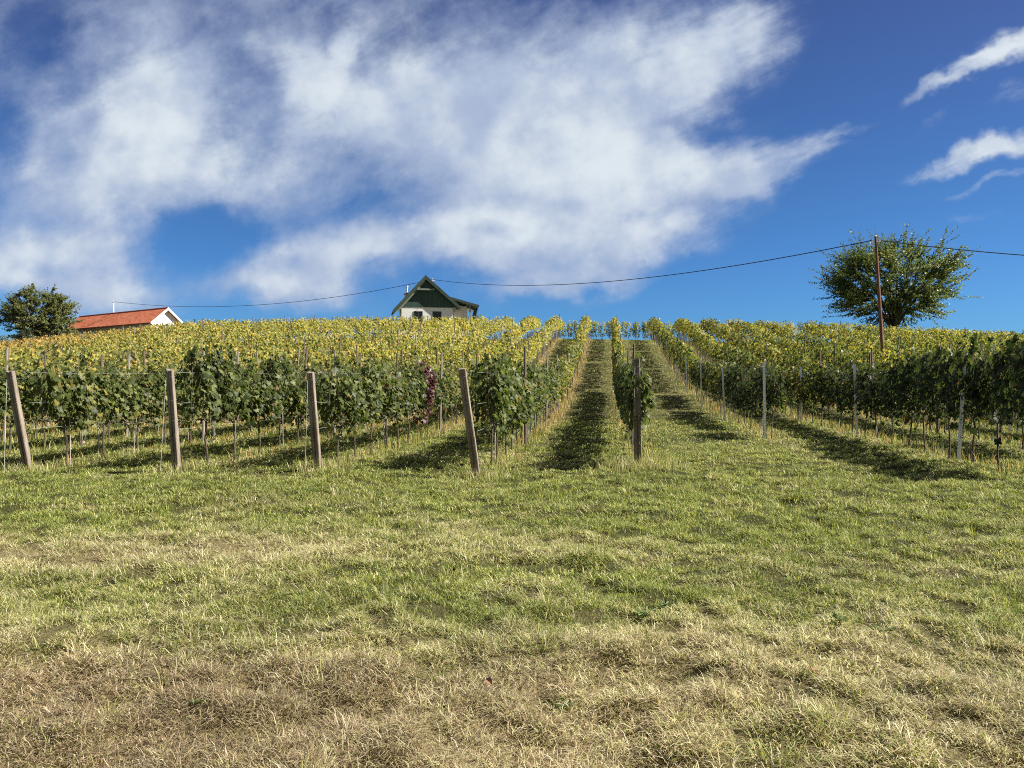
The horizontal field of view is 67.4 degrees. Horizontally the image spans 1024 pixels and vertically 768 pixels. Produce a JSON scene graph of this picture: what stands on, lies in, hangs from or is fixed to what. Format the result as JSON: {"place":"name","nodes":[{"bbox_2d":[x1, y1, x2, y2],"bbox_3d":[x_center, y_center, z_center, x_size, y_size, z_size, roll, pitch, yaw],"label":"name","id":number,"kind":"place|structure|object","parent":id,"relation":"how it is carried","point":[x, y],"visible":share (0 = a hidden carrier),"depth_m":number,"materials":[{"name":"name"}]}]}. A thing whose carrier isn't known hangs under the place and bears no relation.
{"place":"outdoors","nodes":[
{"label":"outdoors","id":0,"kind":"place"},
{"bbox_2d":[0,337,1023,767],"bbox_3d":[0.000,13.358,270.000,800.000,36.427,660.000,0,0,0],"label":"ground","id":1,"kind":"structure","parent":0,"point":[688,669],"depth_m":5.80,"materials":[{"name":"plant"}]},
{"bbox_2d":[3,347,7,441],"bbox_3d":[-13.180,0.387,19.979,0.062,2.693,0.072,2,0,7],"label":"row post","id":2,"kind":"object","parent":1,"relation":"on","point":[6,369],"visible":0.35,"depth_m":19.96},
{"bbox_2d":[0,360,18,417],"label":"grape vine","id":3,"kind":"object","parent":1,"relation":"on","point":[4,399],"visible":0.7,"depth_m":16.36,"materials":[{"name":"green plant"}]},
{"bbox_2d":[4,371,31,469],"bbox_3d":[-8.800,0.910,13.477,0.141,2.227,0.614,0,13,7],"label":"end post","id":4,"kind":"object","parent":1,"relation":"on","point":[19,424],"visible":0.93,"depth_m":13.63,"materials":[{"name":"wood"}]},
{"bbox_2d":[0,366,41,450],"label":"grape vine","id":5,"kind":"object","parent":1,"relation":"on","point":[24,379],"visible":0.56,"depth_m":17.02,"materials":[{"name":"green plant"}]},
{"bbox_2d":[13,328,35,343],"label":"round shrub","id":6,"kind":"object","parent":1,"relation":"on","point":[25,334],"visible":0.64,"depth_m":98.95,"materials":[{"name":"green plant"}]},
{"bbox_2d":[7,369,55,437],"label":"grape vine","id":7,"kind":"object","parent":1,"relation":"on","point":[31,424],"visible":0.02,"depth_m":21.36,"materials":[{"name":"green plant"}]},
{"bbox_2d":[0,283,83,338],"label":"broadleaf tree","id":8,"kind":"object","parent":1,"relation":"on","point":[42,323],"visible":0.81,"depth_m":106.51,"materials":[{"name":"green plant"}]},
{"bbox_2d":[18,368,73,448],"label":"grape vine","id":9,"kind":"object","parent":1,"relation":"on","point":[34,416],"visible":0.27,"depth_m":17.67,"materials":[{"name":"green plant"}]},
{"bbox_2d":[37,361,83,434],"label":"grape vine","id":10,"kind":"object","parent":1,"relation":"on","point":[50,365],"visible":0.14,"depth_m":22.06,"materials":[{"name":"green plant"}]},
{"bbox_2d":[27,341,107,466],"bbox_3d":[-8.612,0.436,14.876,0.976,2.495,1.474,0,0,7],"label":"grape vine","id":11,"kind":"object","parent":1,"relation":"on","point":[67,389],"visible":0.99,"depth_m":14.77,"materials":[{"name":"green plant"}]},
{"bbox_2d":[46,367,104,445],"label":"grape vine","id":12,"kind":"object","parent":1,"relation":"on","point":[78,430],"visible":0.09,"depth_m":19.02,"materials":[{"name":"green plant"}]},
{"bbox_2d":[70,362,139,458],"bbox_3d":[-8.487,0.597,15.907,0.929,2.086,1.476,0,0,7],"label":"grape vine","id":13,"kind":"object","parent":1,"relation":"on","point":[111,401],"visible":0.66,"depth_m":15.96,"materials":[{"name":"green plant"}]},
{"bbox_2d":[86,365,134,441],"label":"grape vine","id":14,"kind":"object","parent":1,"relation":"on","point":[109,397],"visible":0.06,"depth_m":20.25,"materials":[{"name":"green plant"}]},
{"bbox_2d":[96,357,126,414],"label":"grape vine","id":15,"kind":"object","parent":1,"relation":"on","point":[111,363],"visible":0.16,"depth_m":28.58,"materials":[{"name":"green plant"}]},
{"bbox_2d":[68,301,182,347],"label":"farmhouse","id":16,"kind":"object","parent":1,"relation":"on","point":[118,320],"visible":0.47,"depth_m":108.77,"materials":[{"name":"red tile"},{"name":"white plaster"},{"name":"dark glass"}]},
{"bbox_2d":[100,369,166,450],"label":"grape vine","id":17,"kind":"object","parent":1,"relation":"on","point":[141,388],"visible":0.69,"depth_m":17.11,"materials":[{"name":"green plant"}]},
{"bbox_2d":[116,364,155,437],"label":"grape vine","id":18,"kind":"object","parent":1,"relation":"on","point":[136,375],"visible":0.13,"depth_m":21.27,"materials":[{"name":"green plant"}]},
{"bbox_2d":[134,363,192,447],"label":"grape vine","id":19,"kind":"object","parent":1,"relation":"on","point":[158,375],"visible":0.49,"depth_m":17.94,"materials":[{"name":"green plant"}]},
{"bbox_2d":[160,369,180,470],"bbox_3d":[-6.006,0.818,13.364,0.141,2.099,0.532,1,10,7],"label":"end post","id":20,"kind":"object","parent":1,"relation":"on","point":[173,426],"visible":0.91,"depth_m":13.51,"materials":[{"name":"wood"}]},
{"bbox_2d":[163,369,219,443],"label":"grape vine","id":21,"kind":"object","parent":1,"relation":"on","point":[190,422],"visible":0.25,"depth_m":19.07,"materials":[{"name":"green plant"}]},
{"bbox_2d":[175,343,238,463],"bbox_3d":[-5.845,0.417,14.793,0.848,2.457,1.478,0,0,7],"label":"grape vine","id":22,"kind":"object","parent":1,"relation":"on","point":[212,362],"visible":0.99,"depth_m":14.61,"materials":[{"name":"green plant"}]},
{"bbox_2d":[183,373,235,441],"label":"grape vine","id":23,"kind":"object","parent":1,"relation":"on","point":[213,432],"visible":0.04,"depth_m":20.27,"materials":[{"name":"green plant"}]},
{"bbox_2d":[208,356,263,458],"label":"grape vine","id":24,"kind":"object","parent":1,"relation":"on","point":[243,381],"visible":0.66,"depth_m":15.88,"materials":[{"name":"green plant"}]},
{"bbox_2d":[229,358,289,452],"bbox_3d":[-5.580,0.543,16.885,1.000,2.225,1.474,0,0,7],"label":"grape vine","id":25,"kind":"object","parent":1,"relation":"on","point":[271,398],"visible":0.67,"depth_m":16.88,"materials":[{"name":"green plant"}]},
{"bbox_2d":[260,354,299,447],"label":"grape vine","id":26,"kind":"object","parent":1,"relation":"on","point":[289,369],"visible":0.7,"depth_m":18.01,"materials":[{"name":"green plant"}]},
{"bbox_2d":[272,367,322,443],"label":"grape vine","id":27,"kind":"object","parent":1,"relation":"on","point":[303,398],"visible":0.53,"depth_m":18.71,"materials":[{"name":"green plant"}]},
{"bbox_2d":[291,355,311,369],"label":"grape vine","id":28,"kind":"object","parent":1,"relation":"on","point":[301,359],"visible":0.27,"depth_m":39.29,"materials":[{"name":"green plant"}]},
{"bbox_2d":[296,360,328,424],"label":"grape vine","id":29,"kind":"object","parent":1,"relation":"on","point":[313,364],"visible":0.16,"depth_m":19.87,"materials":[{"name":"green plant"}]},
{"bbox_2d":[305,372,321,468],"bbox_3d":[-3.591,0.854,13.666,0.138,2.096,0.529,-1,10,7],"label":"end post","id":30,"kind":"object","parent":1,"relation":"on","point":[314,424],"visible":0.91,"depth_m":13.80,"materials":[{"name":"wood"}]},
{"bbox_2d":[315,363,343,437],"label":"grape vine","id":31,"kind":"object","parent":1,"relation":"on","point":[321,367],"visible":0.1,"depth_m":20.81,"materials":[{"name":"green plant"}]},
{"bbox_2d":[304,356,364,460],"bbox_3d":[-3.400,0.549,15.010,0.988,2.217,1.452,0,0,7],"label":"grape vine","id":32,"kind":"object","parent":1,"relation":"on","point":[333,382],"visible":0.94,"depth_m":14.87,"materials":[{"name":"green plant"}]},
{"bbox_2d":[328,366,383,457],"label":"grape vine","id":33,"kind":"object","parent":1,"relation":"on","point":[365,413],"visible":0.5,"depth_m":15.99,"materials":[{"name":"green plant"}]},
{"bbox_2d":[352,357,391,453],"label":"grape vine","id":34,"kind":"object","parent":1,"relation":"on","point":[378,381],"visible":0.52,"depth_m":17.09,"materials":[{"name":"green plant"}]},
{"bbox_2d":[366,368,411,447],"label":"grape vine","id":35,"kind":"object","parent":1,"relation":"on","point":[396,390],"visible":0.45,"depth_m":18.32,"materials":[{"name":"green plant"}]},
{"bbox_2d":[382,362,416,445],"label":"grape vine","id":36,"kind":"object","parent":1,"relation":"on","point":[407,384],"visible":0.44,"depth_m":19.26,"materials":[{"name":"green plant"}]},
{"bbox_2d":[392,364,427,440],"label":"grape vine","id":37,"kind":"object","parent":1,"relation":"on","point":[411,372],"visible":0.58,"depth_m":20.36,"materials":[{"name":"green plant"}]},
{"bbox_2d":[404,360,437,435],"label":"grape vine","id":38,"kind":"object","parent":1,"relation":"on","point":[430,391],"visible":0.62,"depth_m":21.28,"materials":[{"name":"red plant"}]},
{"bbox_2d":[409,370,445,434],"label":"grape vine","id":39,"kind":"object","parent":1,"relation":"on","point":[438,394],"visible":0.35,"depth_m":22.45,"materials":[{"name":"green plant"}]},
{"bbox_2d":[391,275,478,338],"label":"cottage","id":40,"kind":"structure","parent":1,"relation":"on","point":[425,296],"depth_m":86.45,"materials":[{"name":"tile"}]},
{"bbox_2d":[120,279,431,306],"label":"power cable","id":41,"kind":"object","parent":40,"relation":"attached to","point":[275,303],"visible":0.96,"depth_m":99.40,"materials":[{"name":"rubber"}]},
{"bbox_2d":[433,240,871,285],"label":"power cable","id":42,"kind":"object","parent":40,"relation":"attached to","point":[680,273],"visible":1,"depth_m":56.46,"materials":[{"name":"rubber"}]},
{"bbox_2d":[417,366,455,426],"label":"grape vine","id":43,"kind":"object","parent":1,"relation":"on","point":[446,394],"visible":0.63,"depth_m":23.72,"materials":[{"name":"green plant"}]},
{"bbox_2d":[439,352,442,431],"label":"row post","id":44,"kind":"object","parent":1,"relation":"on","point":[440,410],"visible":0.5,"depth_m":23.07,"materials":[{"name":"metal"}]},
{"bbox_2d":[435,364,460,424],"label":"grape vine","id":45,"kind":"object","parent":1,"relation":"on","point":[451,403],"visible":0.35,"depth_m":24.76,"materials":[{"name":"green plant"}]},
{"bbox_2d":[442,367,461,422],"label":"grape vine","id":46,"kind":"object","parent":1,"relation":"on","point":[455,372],"visible":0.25,"depth_m":25.79,"materials":[{"name":"green plant"}]},
{"bbox_2d":[447,353,462,370],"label":"grape vine","id":47,"kind":"object","parent":1,"relation":"on","point":[457,361],"visible":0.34,"depth_m":38.25,"materials":[{"name":"yellow plant"}]},
{"bbox_2d":[458,367,480,477],"bbox_3d":[-0.702,0.840,13.048,0.139,2.279,0.105,-5,13,7],"label":"end post","id":48,"kind":"object","parent":1,"relation":"on","point":[471,439],"visible":0.96,"depth_m":12.96,"materials":[{"name":"wood"}]},
{"bbox_2d":[462,352,515,464],"bbox_3d":[-0.423,0.560,14.700,0.935,2.288,1.476,0,0,7],"label":"grape vine","id":49,"kind":"object","parent":1,"relation":"on","point":[500,398],"visible":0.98,"depth_m":14.47,"materials":[{"name":"green plant"}]},
{"bbox_2d":[479,351,514,460],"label":"grape vine","id":50,"kind":"object","parent":1,"relation":"on","point":[508,372],"visible":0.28,"depth_m":15.40,"materials":[{"name":"green plant"}]},
{"bbox_2d":[484,358,529,454],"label":"grape vine","id":51,"kind":"object","parent":1,"relation":"on","point":[516,387],"visible":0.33,"depth_m":16.78,"materials":[{"name":"green plant"}]},
{"bbox_2d":[0,314,1023,389],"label":"grape vines","id":52,"kind":"object","parent":1,"relation":"on","point":[161,339],"visible":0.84,"depth_m":58.32,"materials":[{"name":"green plant"}]},
{"bbox_2d":[494,367,536,449],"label":"grape vine","id":53,"kind":"object","parent":1,"relation":"on","point":[528,395],"visible":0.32,"depth_m":17.97,"materials":[{"name":"green plant"}]},
{"bbox_2d":[511,363,532,443],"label":"grape vine","id":54,"kind":"object","parent":1,"relation":"on","point":[515,364],"visible":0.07,"depth_m":18.98,"materials":[{"name":"green plant"}]},
{"bbox_2d":[506,367,538,440],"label":"grape vine","id":55,"kind":"object","parent":1,"relation":"on","point":[535,402],"visible":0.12,"depth_m":19.95,"materials":[{"name":"green plant"}]},
{"bbox_2d":[524,346,526,444],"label":"row post","id":56,"kind":"object","parent":1,"relation":"on","point":[525,425],"visible":0.35,"depth_m":19.10,"materials":[{"name":"metal"}]},
{"bbox_2d":[514,359,541,433],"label":"grape vine","id":57,"kind":"object","parent":1,"relation":"on","point":[533,375],"visible":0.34,"depth_m":20.93,"materials":[{"name":"green plant"}]},
{"bbox_2d":[526,368,547,431],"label":"grape vine","id":58,"kind":"object","parent":1,"relation":"on","point":[542,392],"visible":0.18,"depth_m":22.11,"materials":[{"name":"green plant"}]},
{"bbox_2d":[527,364,549,424],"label":"grape vine","id":59,"kind":"object","parent":1,"relation":"on","point":[542,369],"visible":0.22,"depth_m":24.37,"materials":[{"name":"green plant"}]},
{"bbox_2d":[527,360,549,430],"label":"grape vine","id":60,"kind":"object","parent":1,"relation":"on","point":[544,387],"visible":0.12,"depth_m":23.29,"materials":[{"name":"green plant"}]},
{"bbox_2d":[536,367,551,425],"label":"grape vine","id":61,"kind":"object","parent":1,"relation":"on","point":[548,388],"visible":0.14,"depth_m":25.41,"materials":[{"name":"green plant"}]},
{"bbox_2d":[537,366,557,423],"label":"grape vine","id":62,"kind":"object","parent":1,"relation":"on","point":[551,377],"visible":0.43,"depth_m":26.36,"materials":[{"name":"green plant"}]},
{"bbox_2d":[542,362,560,417],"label":"grape vine","id":63,"kind":"object","parent":1,"relation":"on","point":[555,395],"visible":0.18,"depth_m":27.69,"materials":[{"name":"green plant"}]},
{"bbox_2d":[548,362,568,412],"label":"grape vine","id":64,"kind":"object","parent":1,"relation":"on","point":[562,373],"visible":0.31,"depth_m":31.77,"materials":[{"name":"green plant"}]},
{"bbox_2d":[616,375,631,444],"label":"grape vine","id":65,"kind":"object","parent":1,"relation":"on","point":[618,399],"visible":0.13,"depth_m":18.75,"materials":[{"name":"green plant"}]},
{"bbox_2d":[618,369,647,450],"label":"grape vine","id":66,"kind":"object","parent":1,"relation":"on","point":[621,386],"visible":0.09,"depth_m":17.90,"materials":[{"name":"green plant"}]},
{"bbox_2d":[632,359,641,467],"bbox_3d":[2.309,0.743,14.230,0.194,2.418,0.354,-1,3,7],"label":"end post","id":67,"kind":"object","parent":1,"relation":"on","point":[637,439],"visible":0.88,"depth_m":14.29,"materials":[{"name":"wood"}]},
{"bbox_2d":[622,352,659,447],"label":"grape vine","id":68,"kind":"object","parent":1,"relation":"on","point":[645,382],"visible":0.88,"depth_m":14.32,"materials":[{"name":"green plant"}]},
{"bbox_2d":[632,606,659,616],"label":"meadow weed","id":69,"kind":"object","parent":1,"relation":"on","point":[645,613],"visible":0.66,"depth_m":5.37,"materials":[{"name":"green plant"}]},
{"bbox_2d":[701,361,717,407],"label":"grape vine","id":70,"kind":"object","parent":1,"relation":"on","point":[707,371],"visible":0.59,"depth_m":33.75,"materials":[{"name":"green plant"}]},
{"bbox_2d":[709,363,725,413],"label":"grape vine","id":71,"kind":"object","parent":1,"relation":"on","point":[712,383],"visible":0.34,"depth_m":30.91,"materials":[{"name":"green plant"}]},
{"bbox_2d":[714,362,727,403],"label":"grape vine","id":72,"kind":"object","parent":1,"relation":"on","point":[718,379],"visible":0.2,"depth_m":29.84,"materials":[{"name":"green plant"}]},
{"bbox_2d":[721,368,725,420],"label":"row post","id":73,"kind":"object","parent":1,"relation":"on","point":[723,394],"visible":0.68,"depth_m":27.67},
{"bbox_2d":[717,362,738,416],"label":"grape vine","id":74,"kind":"object","parent":1,"relation":"on","point":[725,372],"visible":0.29,"depth_m":28.72,"materials":[{"name":"green plant"}]},
{"bbox_2d":[722,366,746,416],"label":"grape vine","id":75,"kind":"object","parent":1,"relation":"on","point":[725,384],"visible":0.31,"depth_m":27.53,"materials":[{"name":"green plant"}]},
{"bbox_2d":[724,361,750,421],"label":"grape vine","id":76,"kind":"object","parent":1,"relation":"on","point":[734,377],"visible":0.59,"depth_m":26.45,"materials":[{"name":"green plant"}]},
{"bbox_2d":[732,367,752,424],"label":"grape vine","id":77,"kind":"object","parent":1,"relation":"on","point":[735,391],"visible":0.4,"depth_m":25.41,"materials":[{"name":"green plant"}]},
{"bbox_2d":[736,366,762,429],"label":"grape vine","id":78,"kind":"object","parent":1,"relation":"on","point":[742,396],"visible":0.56,"depth_m":24.22,"materials":[{"name":"green plant"}]},
{"bbox_2d":[746,363,780,435],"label":"grape vine","id":79,"kind":"object","parent":1,"relation":"on","point":[756,385],"visible":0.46,"depth_m":22.24,"materials":[{"name":"green plant"}]},
{"bbox_2d":[763,363,765,439],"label":"row post","id":80,"kind":"object","parent":1,"relation":"on","point":[764,403],"visible":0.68,"depth_m":20.48,"materials":[{"name":"wood"}]},
{"bbox_2d":[757,362,787,437],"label":"grape vine","id":81,"kind":"object","parent":1,"relation":"on","point":[770,387],"visible":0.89,"depth_m":20.75,"materials":[{"name":"green plant"}]},
{"bbox_2d":[778,366,799,415],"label":"grape vine","id":82,"kind":"object","parent":1,"relation":"on","point":[785,375],"visible":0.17,"depth_m":30.41,"materials":[{"name":"green plant"}]},
{"bbox_2d":[781,366,809,416],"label":"grape vine","id":83,"kind":"object","parent":1,"relation":"on","point":[791,376],"visible":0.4,"depth_m":29.39,"materials":[{"name":"green plant"}]},
{"bbox_2d":[790,367,817,420],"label":"grape vine","id":84,"kind":"object","parent":1,"relation":"on","point":[798,382],"visible":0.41,"depth_m":28.14,"materials":[{"name":"green plant"}]},
{"bbox_2d":[798,368,822,420],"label":"grape vine","id":85,"kind":"object","parent":1,"relation":"on","point":[803,385],"visible":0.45,"depth_m":27.17,"materials":[{"name":"green plant"}]},
{"bbox_2d":[807,363,834,424],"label":"grape vine","id":86,"kind":"object","parent":1,"relation":"on","point":[814,387],"visible":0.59,"depth_m":26.09,"materials":[{"name":"green plant"}]},
{"bbox_2d":[815,365,843,426],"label":"grape vine","id":87,"kind":"object","parent":1,"relation":"on","point":[828,379],"visible":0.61,"depth_m":25.05,"materials":[{"name":"green plant"}]},
{"bbox_2d":[825,369,854,428],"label":"grape vine","id":88,"kind":"object","parent":1,"relation":"on","point":[834,387],"visible":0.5,"depth_m":24.11,"materials":[{"name":"green plant"}]},
{"bbox_2d":[832,371,868,432],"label":"grape vine","id":89,"kind":"object","parent":1,"relation":"on","point":[840,395],"visible":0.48,"depth_m":22.83,"materials":[{"name":"green plant"}]},
{"bbox_2d":[853,364,858,436],"bbox_3d":[9.734,0.576,21.734,0.061,2.263,0.040,-2,-1,7],"label":"row post","id":90,"kind":"object","parent":1,"relation":"on","point":[855,396],"visible":0.64,"depth_m":21.72,"materials":[{"name":"wood"}]},
{"bbox_2d":[846,366,883,436],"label":"grape vine","id":91,"kind":"object","parent":1,"relation":"on","point":[862,374],"visible":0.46,"depth_m":21.58,"materials":[{"name":"green plant"}]},
{"bbox_2d":[854,362,895,437],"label":"grape vine","id":92,"kind":"object","parent":1,"relation":"on","point":[862,393],"visible":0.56,"depth_m":20.61,"materials":[{"name":"green plant"}]},
{"bbox_2d":[872,235,884,362],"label":"utility pole","id":93,"kind":"object","parent":1,"relation":"on","point":[879,300],"visible":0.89,"depth_m":44.93,"materials":[{"name":"wood"}]},
{"bbox_2d":[880,240,1023,255],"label":"power cable","id":94,"kind":"object","parent":93,"relation":"attached to","point":[952,248],"visible":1,"depth_m":43.24,"materials":[{"name":"rubber"}]},
{"bbox_2d":[865,369,912,443],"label":"grape vine","id":95,"kind":"object","parent":1,"relation":"on","point":[878,389],"visible":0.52,"depth_m":19.68,"materials":[{"name":"green plant"}]},
{"bbox_2d":[807,223,983,340],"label":"cherry tree","id":96,"kind":"object","parent":1,"relation":"on","point":[892,302],"visible":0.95,"depth_m":86.05,"materials":[{"name":"green plant"}]},
{"bbox_2d":[880,351,939,446],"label":"grape vine","id":97,"kind":"object","parent":1,"relation":"on","point":[895,369],"visible":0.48,"depth_m":18.50,"materials":[{"name":"green plant"}]},
{"bbox_2d":[896,344,947,451],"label":"grape vine","id":98,"kind":"object","parent":1,"relation":"on","point":[919,386],"visible":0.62,"depth_m":17.50,"materials":[{"name":"green plant"}]},
{"bbox_2d":[919,345,980,458],"bbox_3d":[9.300,0.431,16.306,0.880,2.537,1.462,0,0,7],"label":"grape vine","id":99,"kind":"object","parent":1,"relation":"on","point":[938,368],"visible":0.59,"depth_m":16.39,"materials":[{"name":"green plant"}]},
{"bbox_2d":[957,366,965,460],"bbox_3d":[8.994,0.686,15.378,0.072,2.256,0.201,0,0,-29],"label":"row post","id":100,"kind":"object","parent":1,"relation":"on","point":[960,430],"visible":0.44,"depth_m":15.37,"materials":[{"name":"wood"}]},
{"bbox_2d":[940,332,1007,461],"bbox_3d":[9.133,0.332,15.235,1.037,2.726,1.452,0,0,7],"label":"grape vine","id":101,"kind":"object","parent":1,"relation":"on","point":[953,382],"visible":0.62,"depth_m":15.20,"materials":[{"name":"green plant"}]},
{"bbox_2d":[960,335,1023,469],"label":"grape vine","id":102,"kind":"object","parent":1,"relation":"on","point":[987,399],"visible":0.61,"depth_m":14.28,"materials":[{"name":"green plant"}]},
{"bbox_2d":[981,389,1020,444],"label":"grape vine","id":103,"kind":"object","parent":1,"relation":"on","point":[1016,411],"visible":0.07,"depth_m":19.41,"materials":[{"name":"green plant"}]},
{"bbox_2d":[983,329,1023,446],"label":"grape vine","id":104,"kind":"object","parent":1,"relation":"on","point":[1015,362],"visible":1,"depth_m":13.41,"materials":[{"name":"green plant"}]},
{"bbox_2d":[1003,343,1023,449],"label":"grape vine","id":105,"kind":"object","parent":1,"relation":"on","point":[1018,353],"visible":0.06,"depth_m":18.48,"materials":[{"name":"green plant"}]},
{"bbox_2d":[0,0,1023,349],"label":"sky","id":106,"kind":"structure","parent":0,"point":[199,154],"materials":[{"name":"blue"}]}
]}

